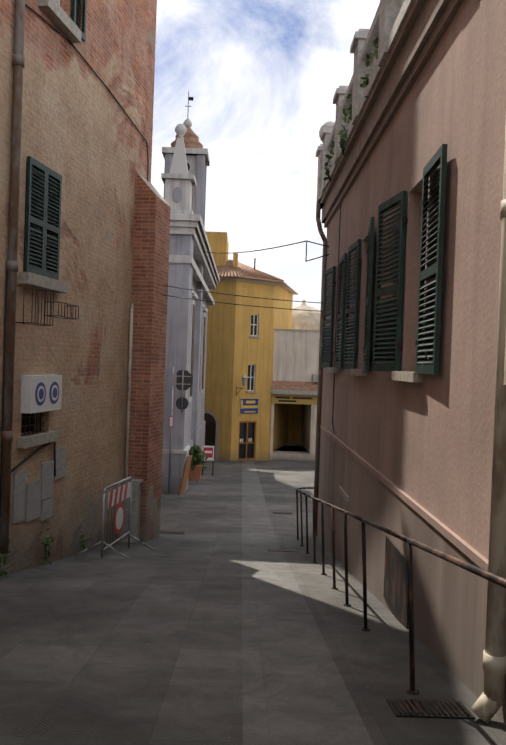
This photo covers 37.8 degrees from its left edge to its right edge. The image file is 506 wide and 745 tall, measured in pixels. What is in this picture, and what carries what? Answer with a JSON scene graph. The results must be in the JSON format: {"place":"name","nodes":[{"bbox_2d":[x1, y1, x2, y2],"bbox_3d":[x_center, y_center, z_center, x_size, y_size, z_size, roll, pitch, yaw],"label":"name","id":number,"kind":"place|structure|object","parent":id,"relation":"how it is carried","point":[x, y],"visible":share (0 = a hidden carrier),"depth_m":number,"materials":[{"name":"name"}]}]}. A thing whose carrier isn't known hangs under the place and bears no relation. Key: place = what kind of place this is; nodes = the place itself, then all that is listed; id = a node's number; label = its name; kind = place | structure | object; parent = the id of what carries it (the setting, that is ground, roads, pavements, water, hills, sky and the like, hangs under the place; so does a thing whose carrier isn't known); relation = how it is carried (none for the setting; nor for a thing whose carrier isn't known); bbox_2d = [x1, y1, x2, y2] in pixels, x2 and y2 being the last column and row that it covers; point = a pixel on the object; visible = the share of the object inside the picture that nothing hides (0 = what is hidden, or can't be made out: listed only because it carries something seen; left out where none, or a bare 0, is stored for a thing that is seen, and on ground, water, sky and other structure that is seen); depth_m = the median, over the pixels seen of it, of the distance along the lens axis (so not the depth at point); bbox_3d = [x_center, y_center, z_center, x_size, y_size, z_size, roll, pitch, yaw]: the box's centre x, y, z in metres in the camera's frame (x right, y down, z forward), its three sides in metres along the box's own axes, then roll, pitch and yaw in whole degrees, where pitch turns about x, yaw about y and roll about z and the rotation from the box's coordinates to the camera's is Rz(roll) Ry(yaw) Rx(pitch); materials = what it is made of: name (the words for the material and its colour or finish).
{"place":"outdoors","nodes":[
{"label":"outdoors","id":0,"kind":"place"},
{"bbox_2d":[161,91,219,492],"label":"church","id":1,"kind":"structure","parent":0,"point":[192,265],"depth_m":23.59,"materials":[{"name":"paint"}]},
{"bbox_2d":[0,460,505,744],"bbox_3d":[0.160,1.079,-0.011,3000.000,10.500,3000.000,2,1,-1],"label":"ground","id":2,"kind":"structure","parent":0,"point":[217,622],"depth_m":5.87,"materials":[{"name":"stone"}]},
{"bbox_2d":[0,0,170,578],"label":"building","id":3,"kind":"structure","parent":2,"relation":"on","point":[85,208],"depth_m":10.82,"materials":[{"name":"brick"}]},
{"bbox_2d":[74,476,153,558],"bbox_3d":[-2.103,2.288,11.431,0.851,1.206,1.288,2,1,9],"label":"crowd barrier","id":4,"kind":"object","parent":2,"relation":"on","point":[119,494],"visible":1,"depth_m":11.33,"materials":[{"name":"metal"}]},
{"bbox_2d":[168,367,192,493],"bbox_3d":[-2.269,1.860,22.923,0.687,4.050,0.104,2,1,6],"label":"street sign pole","id":5,"kind":"object","parent":2,"relation":"on","point":[182,380],"visible":0.96,"depth_m":22.90,"materials":[{"name":"metal"}]},
{"bbox_2d":[179,455,191,494],"bbox_3d":[-2.096,3.203,22.996,0.243,1.254,0.637,2,1,9],"label":"leaning board","id":6,"kind":"object","parent":2,"relation":"on","point":[186,467],"visible":0.86,"depth_m":22.88,"materials":[{"name":"brown wood"}]},
{"bbox_2d":[188,444,208,480],"bbox_3d":[-2.307,3.472,28.593,1.019,1.373,1.029,2,1,29],"label":"planter pot","id":7,"kind":"object","parent":2,"relation":"on","point":[197,465],"visible":0.71,"depth_m":28.34,"materials":[{"name":"ceramic"}]},
{"bbox_2d":[202,446,213,475],"bbox_3d":[-1.908,3.728,31.308,0.500,1.257,0.626,2,1,-1],"label":"road sign","id":8,"kind":"object","parent":2,"relation":"on","point":[208,451],"visible":0.75,"depth_m":31.19,"materials":[{"name":"white metal"}]},
{"bbox_2d":[204,231,297,460],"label":"building","id":9,"kind":"structure","parent":2,"relation":"on","point":[239,376],"depth_m":44.08,"materials":[{"name":"paint"}]},
{"bbox_2d":[270,329,319,461],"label":"passage house","id":10,"kind":"structure","parent":2,"relation":"on","point":[295,364],"depth_m":45.60,"materials":[{"name":"white paint"}]},
{"bbox_2d":[288,300,319,442],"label":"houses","id":11,"kind":"structure","parent":2,"relation":"on","point":[305,320],"depth_m":53.81,"materials":[{"name":"white paint"}]},
{"bbox_2d":[160,512,474,718],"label":"drain grates","id":12,"kind":"object","parent":2,"relation":"on","point":[430,709],"visible":0.98,"depth_m":4.42,"materials":[{"name":"black metal"}]},
{"bbox_2d":[296,487,505,694],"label":"hand railing","id":13,"kind":"object","parent":2,"relation":"on","point":[489,576],"visible":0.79,"depth_m":6.54,"materials":[{"name":"black metal"}]},
{"bbox_2d":[305,0,505,723],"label":"building","id":14,"kind":"structure","parent":2,"relation":"on","point":[411,393],"depth_m":6.51,"materials":[{"name":"pink paint"}]},
{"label":"church","id":15,"kind":"object","parent":2,"relation":"on","visible":0},
{"bbox_2d":[161,240,323,311],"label":"overhead cables","id":16,"kind":"object","parent":15,"relation":"attached to","point":[247,296],"visible":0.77,"depth_m":14.30,"materials":[{"name":"black plastic"}]},
{"bbox_2d":[151,0,379,309],"label":"sky","id":17,"kind":"structure","parent":0,"point":[263,77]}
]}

